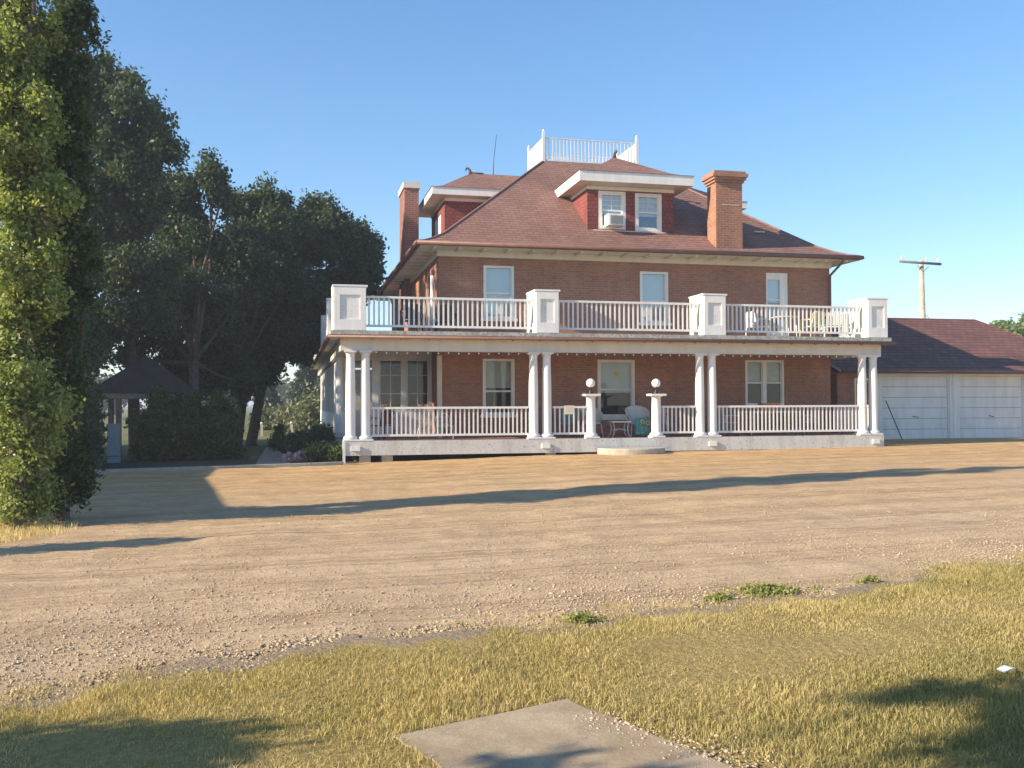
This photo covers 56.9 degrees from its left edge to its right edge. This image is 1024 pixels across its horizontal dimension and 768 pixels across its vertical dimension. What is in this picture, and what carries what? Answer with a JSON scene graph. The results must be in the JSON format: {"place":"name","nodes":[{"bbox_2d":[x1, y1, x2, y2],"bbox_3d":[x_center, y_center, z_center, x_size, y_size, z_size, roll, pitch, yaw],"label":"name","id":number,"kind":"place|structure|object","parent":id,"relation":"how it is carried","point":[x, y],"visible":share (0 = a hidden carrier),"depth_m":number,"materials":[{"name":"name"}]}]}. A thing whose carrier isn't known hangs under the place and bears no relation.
{"place":"outdoors","nodes":[
{"label":"outdoors","id":0,"kind":"place"},
{"bbox_2d":[0,516,81,542],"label":"grass","id":1,"kind":"structure","parent":0,"point":[35,530],"depth_m":12.36,"materials":[{"name":"yellow plant"}]},
{"bbox_2d":[5,457,251,469],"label":"soil","id":2,"kind":"structure","parent":0,"point":[124,464],"depth_m":26.93,"materials":[{"name":"brown soil"}]},
{"bbox_2d":[0,10,113,463],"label":"aspen tree","id":3,"kind":"object","parent":2,"relation":"on","point":[90,440],"visible":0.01,"depth_m":24.81,"materials":[{"name":"green plant"}]},
{"bbox_2d":[80,373,108,465],"bbox_3d":[-11.928,0.945,26.028,1.638,3.235,2.397,0,-1,-13],"label":"garden bush","id":4,"kind":"object","parent":2,"relation":"on","point":[100,397],"visible":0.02,"depth_m":25.98,"materials":[{"name":"green plant"}]},
{"bbox_2d":[106,424,121,462],"bbox_3d":[-11.750,1.760,27.913,0.380,1.170,0.280,0,-1,-13],"label":"utility box","id":5,"kind":"object","parent":2,"relation":"on","point":[114,444],"visible":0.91,"depth_m":27.80,"materials":[{"name":"grey metal"}]},
{"bbox_2d":[123,385,179,461],"bbox_3d":[-10.748,1.288,28.554,1.888,2.606,1.762,0,-1,-13],"label":"lilac bush","id":6,"kind":"object","parent":2,"relation":"on","point":[147,424],"visible":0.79,"depth_m":28.24,"materials":[{"name":"green plant"}]},
{"bbox_2d":[155,388,212,460],"bbox_3d":[-9.896,1.348,28.709,1.733,2.467,1.879,0,-1,-13],"label":"lilac bush","id":7,"kind":"object","parent":2,"relation":"on","point":[184,409],"visible":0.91,"depth_m":28.33,"materials":[{"name":"green plant"}]},
{"bbox_2d":[187,389,248,459],"bbox_3d":[-8.930,1.351,28.730,1.871,2.428,1.937,0,-1,-13],"label":"lilac bush","id":8,"kind":"object","parent":2,"relation":"on","point":[222,434],"visible":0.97,"depth_m":28.42,"materials":[{"name":"green plant"}]},
{"bbox_2d":[0,404,307,464],"bbox_3d":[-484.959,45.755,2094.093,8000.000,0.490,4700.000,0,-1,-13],"label":"ground","id":9,"kind":"structure","parent":0,"point":[254,453],"depth_m":45.24,"materials":[{"name":"green plant"}]},
{"bbox_2d":[0,0,89,529],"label":"poplar tree","id":10,"kind":"object","parent":9,"relation":"on","point":[33,193],"visible":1,"depth_m":12.68,"materials":[{"name":"green plant"}]},
{"bbox_2d":[25,0,114,521],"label":"poplar tree","id":11,"kind":"object","parent":9,"relation":"on","point":[77,465],"visible":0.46,"depth_m":13.53,"materials":[{"name":"green plant"}]},
{"bbox_2d":[25,46,189,454],"bbox_3d":[-13.441,-4.393,31.459,5.481,14.108,4.452,0,-1,-13],"label":"shade tree","id":12,"kind":"object","parent":9,"relation":"on","point":[139,151],"visible":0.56,"depth_m":30.94,"materials":[{"name":"green plant"}]},
{"bbox_2d":[88,369,143,415],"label":"horizon tree","id":13,"kind":"object","parent":9,"relation":"on","point":[124,404],"visible":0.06,"depth_m":130.86,"materials":[{"name":"green plant"}]},
{"bbox_2d":[96,358,197,459],"bbox_3d":[-11.828,0.800,30.612,3.100,3.285,3.100,0,-1,-13],"label":"gazebo","id":14,"kind":"object","parent":9,"relation":"on","point":[138,379],"visible":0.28,"depth_m":29.57,"materials":[{"name":"grey"}]},
{"bbox_2d":[30,461,343,473],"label":"kerb","id":15,"kind":"structure","parent":9,"relation":"on","point":[226,466],"depth_m":24.12,"materials":[{"name":"concrete"}]},
{"bbox_2d":[143,390,236,407],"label":"horizon tree","id":16,"kind":"object","parent":9,"relation":"on","point":[229,394],"visible":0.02,"depth_m":138.39,"materials":[{"name":"green plant"}]},
{"bbox_2d":[105,145,285,406],"bbox_3d":[-12.033,-3.147,35.542,6.382,11.747,5.136,-1,-1,15],"label":"shade tree","id":17,"kind":"object","parent":9,"relation":"on","point":[226,272],"visible":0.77,"depth_m":35.42,"materials":[{"name":"green plant"}]},
{"bbox_2d":[184,171,333,448],"bbox_3d":[-10.570,-3.038,38.868,6.728,11.617,4.864,0,-1,-13],"label":"shade tree","id":18,"kind":"object","parent":9,"relation":"on","point":[267,214],"visible":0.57,"depth_m":38.36,"materials":[{"name":"green plant"}]},
{"bbox_2d":[248,407,274,429],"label":"bush","id":19,"kind":"object","parent":9,"relation":"on","point":[265,415],"visible":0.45,"depth_m":61.41,"materials":[{"name":"green plant"}]},
{"bbox_2d":[260,422,262,435],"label":"fence post","id":20,"kind":"object","parent":9,"relation":"on","point":[261,431],"visible":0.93,"depth_m":49.96,"materials":[{"name":"beige paint"}]},
{"bbox_2d":[248,382,282,419],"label":"spruce tree","id":21,"kind":"object","parent":9,"relation":"on","point":[271,397],"visible":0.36,"depth_m":77.62,"materials":[{"name":"green plant"}]},
{"bbox_2d":[264,403,279,415],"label":"bush","id":22,"kind":"object","parent":9,"relation":"on","point":[271,409],"visible":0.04,"depth_m":65.76,"materials":[{"name":"green plant"}]},
{"bbox_2d":[251,377,295,406],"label":"horizon tree","id":23,"kind":"object","parent":9,"relation":"on","point":[283,389],"visible":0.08,"depth_m":147.45,"materials":[{"name":"green plant"}]},
{"bbox_2d":[266,421,285,450],"bbox_3d":[-8.219,1.934,32.966,0.711,1.377,0.808,0,-1,-13],"label":"cedar shrub","id":24,"kind":"object","parent":9,"relation":"on","point":[279,428],"visible":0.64,"depth_m":32.85,"materials":[{"name":"green plant"}]},
{"bbox_2d":[266,398,296,430],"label":"bush","id":25,"kind":"object","parent":9,"relation":"on","point":[282,414],"visible":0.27,"depth_m":59.45,"materials":[{"name":"green plant"}]},
{"bbox_2d":[285,357,318,407],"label":"spruce tree","id":26,"kind":"object","parent":9,"relation":"on","point":[304,376],"visible":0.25,"depth_m":74.33,"materials":[{"name":"green plant"}]},
{"bbox_2d":[285,383,319,431],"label":"bush","id":27,"kind":"object","parent":9,"relation":"on","point":[306,414],"visible":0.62,"depth_m":57.23,"materials":[{"name":"green plant"}]},
{"bbox_2d":[310,375,319,398],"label":"spruce tree","id":28,"kind":"object","parent":9,"relation":"on","point":[317,385],"visible":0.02,"depth_m":71.51,"materials":[{"name":"green plant"}]},
{"bbox_2d":[245,188,389,445],"bbox_3d":[-8.287,-2.753,39.871,6.252,11.061,4.923,0,-1,-13],"label":"shade tree","id":29,"kind":"object","parent":9,"relation":"on","point":[356,253],"visible":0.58,"depth_m":39.29,"materials":[{"name":"green plant"}]},
{"bbox_2d":[310,129,896,462],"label":"brick house","id":30,"kind":"structure","parent":9,"relation":"on","point":[541,260],"depth_m":29.52,"materials":[{"name":"brown brick"}]},
{"bbox_2d":[322,375,322,411],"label":"window","id":31,"kind":"structure","parent":30,"relation":"in","point":[322,375],"depth_m":45.75,"materials":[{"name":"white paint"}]},
{"bbox_2d":[323,374,323,411],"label":"window","id":32,"kind":"structure","parent":30,"relation":"in","point":[323,374],"depth_m":44.25,"materials":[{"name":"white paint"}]},
{"bbox_2d":[327,370,327,412],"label":"window","id":33,"kind":"structure","parent":30,"relation":"in","point":[327,370],"depth_m":39.72,"materials":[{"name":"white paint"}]},
{"bbox_2d":[328,369,328,413],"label":"window","id":34,"kind":"structure","parent":30,"relation":"in","point":[328,369],"depth_m":38.21,"materials":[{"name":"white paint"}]},
{"bbox_2d":[330,367,330,413],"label":"window","id":35,"kind":"structure","parent":30,"relation":"in","point":[330,367],"depth_m":36.70,"materials":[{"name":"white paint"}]},
{"bbox_2d":[331,366,331,414],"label":"window","id":36,"kind":"structure","parent":30,"relation":"in","point":[331,366],"depth_m":35.18,"materials":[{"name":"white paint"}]},
{"bbox_2d":[333,364,333,414],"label":"window","id":37,"kind":"structure","parent":30,"relation":"in","point":[333,364],"depth_m":33.68,"materials":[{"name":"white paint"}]},
{"bbox_2d":[335,362,335,413],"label":"window","id":38,"kind":"structure","parent":30,"relation":"in","point":[335,362],"depth_m":32.17,"materials":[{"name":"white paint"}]},
{"bbox_2d":[355,359,373,411],"bbox_3d":[-4.675,0.038,29.455,0.740,1.650,0.070,0,-1,-13],"label":"window","id":39,"kind":"structure","parent":30,"relation":"in","point":[372,360],"depth_m":29.50,"materials":[{"name":"white paint"}]},
{"bbox_2d":[370,409,394,439],"bbox_3d":[-3.683,1.143,26.819,0.578,0.874,0.618,1,-2,-42],"label":"porch chair","id":40,"kind":"object","parent":30,"relation":"on","point":[385,417],"visible":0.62,"depth_m":26.65,"materials":[{"name":"wood"}]},
{"bbox_2d":[378,359,402,411],"bbox_3d":[-3.808,0.040,29.656,0.760,1.650,0.070,0,-1,-13],"label":"window","id":41,"kind":"structure","parent":30,"relation":"in","point":[379,360],"depth_m":29.64,"materials":[{"name":"white paint"}]},
{"bbox_2d":[397,304,422,330],"bbox_3d":[-2.928,-1.856,27.311,0.638,0.874,0.618,0,-1,-24],"label":"garden chair","id":42,"kind":"object","parent":30,"relation":"on","point":[416,312],"visible":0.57,"depth_m":27.11,"materials":[{"name":"black metal"}]},
{"bbox_2d":[406,359,428,411],"bbox_3d":[-2.980,0.041,29.848,0.740,1.650,0.070,0,-1,-13],"label":"window","id":43,"kind":"structure","parent":30,"relation":"in","point":[407,360],"depth_m":29.83,"materials":[{"name":"white paint"}]},
{"bbox_2d":[414,413,454,439],"bbox_3d":[-2.240,1.205,27.176,1.104,0.756,0.468,0,-1,-22],"label":"ornamental bench","id":44,"kind":"object","parent":30,"relation":"on","point":[448,425],"visible":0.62,"depth_m":27.30,"materials":[{"name":"white metal"}]},
{"bbox_2d":[435,305,456,331],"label":"garden chair","id":45,"kind":"object","parent":30,"relation":"on","point":[445,314],"visible":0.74,"depth_m":27.37,"materials":[{"name":"grey wood"}]},
{"bbox_2d":[480,359,515,417],"bbox_3d":[-0.416,0.130,29.013,1.200,1.800,0.230,0,-1,-13],"label":"window","id":46,"kind":"structure","parent":30,"relation":"in","point":[498,374],"depth_m":29.08,"materials":[{"name":"white paint"}]},
{"bbox_2d":[480,265,517,321],"bbox_3d":[-0.416,-2.774,29.074,1.160,1.710,0.230,0,-1,-13],"label":"window","id":47,"kind":"structure","parent":30,"relation":"in","point":[491,288],"depth_m":29.14,"materials":[{"name":"white paint"}]},
{"bbox_2d":[554,409,578,436],"bbox_3d":[1.644,1.156,28.357,0.638,0.874,0.618,0,-1,-13],"label":"porch chair","id":48,"kind":"object","parent":30,"relation":"on","point":[571,415],"visible":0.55,"depth_m":28.15,"materials":[{"name":"teal wood"}]},
{"bbox_2d":[564,405,573,413],"bbox_3d":[1.631,0.737,26.952,0.300,0.250,0.012,0,-1,-13],"label":"notice board","id":49,"kind":"object","parent":30,"relation":"attached to","point":[568,409],"visible":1,"depth_m":26.95,"materials":[{"name":"white paper"}]},
{"bbox_2d":[579,408,603,436],"bbox_3d":[2.360,1.119,28.388,0.742,0.944,0.619,1,-1,-33],"label":"wicker chair","id":50,"kind":"object","parent":30,"relation":"on","point":[599,414],"visible":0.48,"depth_m":28.42,"materials":[{"name":"white wicker"}]},
{"bbox_2d":[604,213,624,227],"bbox_3d":[3.309,-5.277,30.537,0.550,0.370,0.442,0,-1,-13],"label":"air conditioner","id":51,"kind":"object","parent":30,"relation":"attached to","point":[613,220],"visible":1,"depth_m":30.36,"materials":[{"name":"white paint"}]},
{"bbox_2d":[375,351,853,357],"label":"string lights","id":52,"kind":"object","parent":30,"relation":"hanging from","point":[610,353],"visible":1,"depth_m":27.14,"materials":[{"name":"white plastic"}]},
{"bbox_2d":[597,360,634,419],"bbox_3d":[3.277,0.185,29.866,1.440,1.900,0.230,0,-1,-13],"label":"window","id":53,"kind":"structure","parent":30,"relation":"in","point":[616,387],"depth_m":29.95,"materials":[{"name":"glass"}]},
{"bbox_2d":[607,421,630,437],"bbox_3d":[3.180,1.343,28.018,0.604,0.489,0.400,0,-1,-13],"label":"wicker table","id":54,"kind":"object","parent":30,"relation":"on","point":[613,422],"visible":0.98,"depth_m":27.88,"materials":[{"name":"white wicker"}]},
{"bbox_2d":[625,405,648,436],"bbox_3d":[3.777,1.119,28.616,0.742,0.944,0.619,0,-1,-4],"label":"wicker chair","id":55,"kind":"object","parent":30,"relation":"on","point":[633,412],"visible":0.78,"depth_m":28.81,"materials":[{"name":"white wicker"}]},
{"bbox_2d":[634,417,649,433],"bbox_3d":[3.896,1.250,28.207,0.484,0.500,0.175,0,-1,-13],"label":"sunflower cloth","id":56,"kind":"object","parent":55,"relation":"hanging from","point":[641,424],"visible":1,"depth_m":28.21,"materials":[{"name":"teal fabric"}]},
{"bbox_2d":[639,271,671,325],"bbox_3d":[4.524,-2.722,30.217,1.160,1.720,0.230,0,-1,-13],"label":"window","id":57,"kind":"structure","parent":30,"relation":"in","point":[645,291],"depth_m":30.29,"materials":[{"name":"glass"}]},
{"bbox_2d":[649,408,667,435],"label":"porch chair","id":58,"kind":"object","parent":30,"relation":"on","point":[665,411],"visible":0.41,"depth_m":29.11,"materials":[{"name":"white wicker"}]},
{"bbox_2d":[717,408,740,435],"bbox_3d":[6.700,1.162,29.453,0.618,0.874,0.638,0,-1,-13],"label":"porch chair","id":59,"kind":"object","parent":30,"relation":"on","point":[724,420],"visible":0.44,"depth_m":29.24,"materials":[{"name":"grey paint"}]},
{"bbox_2d":[745,311,770,335],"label":"garden chair","id":60,"kind":"object","parent":30,"relation":"on","point":[754,322],"visible":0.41,"depth_m":29.61,"materials":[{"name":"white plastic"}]},
{"bbox_2d":[743,360,787,407],"bbox_3d":[8.269,0.007,31.026,1.590,1.570,0.230,0,-1,-13],"label":"window","id":61,"kind":"structure","parent":30,"relation":"in","point":[765,384],"depth_m":31.09,"materials":[{"name":"white paint"}]},
{"bbox_2d":[740,411,798,435],"bbox_3d":[8.049,1.223,29.507,1.700,0.741,0.700,0,-1,-13],"label":"porch table","id":62,"kind":"object","parent":30,"relation":"on","point":[768,412],"visible":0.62,"depth_m":29.23,"materials":[{"name":"grey paint"}]},
{"bbox_2d":[758,403,779,410],"bbox_3d":[8.010,0.721,29.458,0.600,0.259,0.300,0,-1,-13],"label":"wooden crate","id":63,"kind":"object","parent":62,"relation":"on","point":[768,407],"visible":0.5,"depth_m":29.32,"materials":[{"name":"brown wood"}]},
{"bbox_2d":[766,273,787,335],"bbox_3d":[8.710,-2.551,31.198,0.780,2.210,0.120,0,-1,-13],"label":"door","id":64,"kind":"structure","parent":30,"relation":"in","point":[772,279],"depth_m":31.21,"materials":[{"name":"white paint"}]},
{"bbox_2d":[771,316,797,335],"bbox_3d":[8.665,-1.763,29.970,0.880,0.716,0.880,0,-1,-13],"label":"garden table","id":65,"kind":"object","parent":30,"relation":"on","point":[788,322],"visible":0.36,"depth_m":29.78,"materials":[{"name":"grey paint"}]},
{"bbox_2d":[794,407,818,434],"bbox_3d":[9.383,1.165,30.074,0.618,0.874,0.638,0,-1,-13],"label":"porch chair","id":66,"kind":"object","parent":30,"relation":"on","point":[812,419],"visible":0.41,"depth_m":29.96,"materials":[{"name":"grey paint"}]},
{"bbox_2d":[799,311,825,336],"bbox_3d":[9.512,-1.845,29.883,0.638,0.874,0.618,0,-1,-24],"label":"garden chair","id":67,"kind":"object","parent":30,"relation":"on","point":[813,322],"visible":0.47,"depth_m":29.69,"materials":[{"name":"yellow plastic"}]},
{"bbox_2d":[820,311,843,336],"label":"garden chair","id":68,"kind":"object","parent":30,"relation":"on","point":[832,322],"visible":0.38,"depth_m":29.69,"materials":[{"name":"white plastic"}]},
{"bbox_2d":[597,447,664,454],"bbox_3d":[3.503,1.963,26.750,2.000,0.310,0.850,0,-1,-13],"label":"stoop","id":69,"kind":"object","parent":9,"relation":"on","point":[632,451],"visible":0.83,"depth_m":26.48,"materials":[{"name":"concrete"}]},
{"bbox_2d":[899,256,941,317],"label":"utility pole","id":70,"kind":"object","parent":9,"relation":"on","point":[921,263],"visible":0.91,"depth_m":54.96,"materials":[{"name":"brown wood"}]},
{"bbox_2d":[830,316,1023,438],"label":"garage","id":71,"kind":"structure","parent":9,"relation":"on","point":[950,378],"depth_m":34.75,"materials":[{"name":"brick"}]},
{"bbox_2d":[855,378,868,432],"bbox_3d":[12.535,0.869,33.742,0.750,2.150,0.090,0,-1,-13],"label":"door","id":72,"kind":"structure","parent":71,"relation":"in","point":[856,379],"depth_m":33.70,"materials":[{"name":"white paint"}]},
{"bbox_2d":[882,376,946,438],"bbox_3d":[14.560,0.866,34.198,2.700,2.300,0.110,0,-1,-13],"label":"garage door","id":73,"kind":"structure","parent":71,"relation":"in","point":[917,405],"depth_m":34.21,"materials":[{"name":"paint"}]},
{"bbox_2d":[959,376,1021,437],"bbox_3d":[17.677,0.870,34.920,2.700,2.300,0.110,0,-1,-13],"label":"garage door","id":74,"kind":"structure","parent":71,"relation":"in","point":[990,406],"depth_m":34.92,"materials":[{"name":"paint"}]},
{"bbox_2d":[989,312,1023,335],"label":"broadleaf tree","id":75,"kind":"object","parent":9,"relation":"on","point":[1017,327],"visible":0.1,"depth_m":61.55,"materials":[{"name":"green plant"}]},
{"bbox_2d":[255,447,289,464],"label":"path","id":76,"kind":"structure","parent":0,"point":[268,456],"depth_m":29.09,"materials":[{"name":"grey concrete"}]},
{"bbox_2d":[276,431,293,454],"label":"garden plant","id":77,"kind":"object","parent":76,"relation":"on","point":[281,448],"visible":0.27,"depth_m":29.36,"materials":[{"name":"green plant"}]},
{"bbox_2d":[290,459,335,462],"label":"soil","id":78,"kind":"structure","parent":0,"point":[324,460],"depth_m":26.61,"materials":[{"name":"soil"}]},
{"bbox_2d":[280,451,294,461],"bbox_3d":[-6.351,2.204,27.105,0.591,0.578,0.502,0,-1,-13],"label":"petunia","id":79,"kind":"object","parent":78,"relation":"on","point":[288,457],"visible":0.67,"depth_m":26.95,"materials":[{"name":"pink plant"}]},
{"bbox_2d":[280,429,314,453],"bbox_3d":[-6.368,1.917,28.236,0.913,1.190,0.982,-1,-1,19],"label":"garden plant","id":80,"kind":"object","parent":78,"relation":"on","point":[297,440],"visible":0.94,"depth_m":28.00,"materials":[{"name":"green plant"}]},
{"bbox_2d":[292,448,310,461],"bbox_3d":[-5.911,2.145,26.920,0.698,0.674,0.544,0,-1,-13],"label":"petunia","id":81,"kind":"object","parent":78,"relation":"on","point":[299,456],"visible":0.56,"depth_m":26.77,"materials":[{"name":"pink plant"}]},
{"bbox_2d":[302,440,329,461],"bbox_3d":[-5.404,2.024,26.613,1.008,0.890,0.867,0,-1,-13],"label":"garden plant","id":82,"kind":"object","parent":78,"relation":"on","point":[316,452],"visible":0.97,"depth_m":26.42,"materials":[{"name":"green plant"}]},
{"bbox_2d":[304,421,336,442],"bbox_3d":[-5.756,1.802,28.491,0.979,1.410,1.030,0,-1,-13],"label":"garden plant","id":83,"kind":"object","parent":78,"relation":"on","point":[322,432],"visible":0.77,"depth_m":28.29,"materials":[{"name":"green plant"}]},
{"bbox_2d":[325,441,338,447],"bbox_3d":[-5.139,2.034,26.880,0.746,0.871,0.620,0,-1,-13],"label":"petunia","id":84,"kind":"object","parent":78,"relation":"on","point":[333,443],"visible":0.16,"depth_m":26.80,"materials":[{"name":"purple plant"}]},
{"bbox_2d":[326,441,345,461],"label":"garden plant","id":85,"kind":"object","parent":78,"relation":"on","point":[334,454],"visible":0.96,"depth_m":26.14,"materials":[{"name":"green plant"}]},
{"bbox_2d":[0,437,1023,704],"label":"driveway","id":86,"kind":"structure","parent":0,"point":[164,509],"depth_m":11.06,"materials":[{"name":"beige gravel"}]},
{"bbox_2d":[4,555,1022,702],"bbox_3d":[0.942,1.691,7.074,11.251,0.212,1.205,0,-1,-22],"label":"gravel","id":87,"kind":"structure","parent":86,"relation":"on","point":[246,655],"depth_m":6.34,"materials":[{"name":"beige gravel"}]},
{"bbox_2d":[701,591,733,604],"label":"weeds","id":88,"kind":"object","parent":87,"relation":"on","point":[719,595],"visible":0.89,"depth_m":7.37,"materials":[{"name":"green plant"}]},
{"bbox_2d":[554,610,605,625],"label":"weeds","id":89,"kind":"object","parent":86,"relation":"on","point":[586,617],"visible":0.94,"depth_m":6.77,"materials":[{"name":"green plant"}]},
{"bbox_2d":[886,401,902,439],"bbox_3d":[13.513,1.289,33.441,0.620,1.423,0.035,0,-1,-3],"label":"pole","id":90,"kind":"object","parent":86,"relation":"on","point":[894,420],"visible":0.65,"depth_m":33.43,"materials":[{"name":"black metal"}]},
{"bbox_2d":[0,551,1023,767],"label":"lawn","id":91,"kind":"structure","parent":0,"point":[768,645],"depth_m":5.34,"materials":[{"name":"plant"}]},
{"bbox_2d":[721,581,821,599],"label":"weeds","id":92,"kind":"object","parent":91,"relation":"on","point":[765,589],"visible":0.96,"depth_m":7.57,"materials":[{"name":"green plant"}]},
{"bbox_2d":[855,575,880,585],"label":"weeds","id":93,"kind":"object","parent":91,"relation":"on","point":[869,579],"visible":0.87,"depth_m":7.88,"materials":[{"name":"green plant"}]},
{"bbox_2d":[997,665,1014,671],"bbox_3d":[2.751,1.577,5.251,0.120,0.022,0.058,1,-1,-33],"label":"paper scrap","id":94,"kind":"object","parent":91,"relation":"on","point":[1004,668],"visible":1,"depth_m":5.24,"materials":[{"name":"white paper"}]},
{"bbox_2d":[0,0,1023,404],"label":"sky","id":95,"kind":"structure","parent":0,"point":[882,132],"materials":[{"name":"blue"}]},
{"bbox_2d":[345,450,703,462],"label":"soil","id":96,"kind":"structure","parent":0,"point":[348,459],"depth_m":27.18,"materials":[{"name":"soil"}]},
{"bbox_2d":[352,456,372,461],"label":"garden plant","id":97,"kind":"object","parent":96,"relation":"on","point":[355,458],"visible":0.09,"depth_m":25.91,"materials":[{"name":"green plant"}]},
{"bbox_2d":[395,699,732,767],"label":"path","id":98,"kind":"structure","parent":0,"point":[554,734],"depth_m":4.36,"materials":[{"name":"concrete"}]},
{"bbox_2d":[568,709,840,767],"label":"gravel","id":99,"kind":"structure","parent":98,"relation":"on","point":[706,754],"depth_m":4.30,"materials":[{"name":"beige gravel"}]}
]}

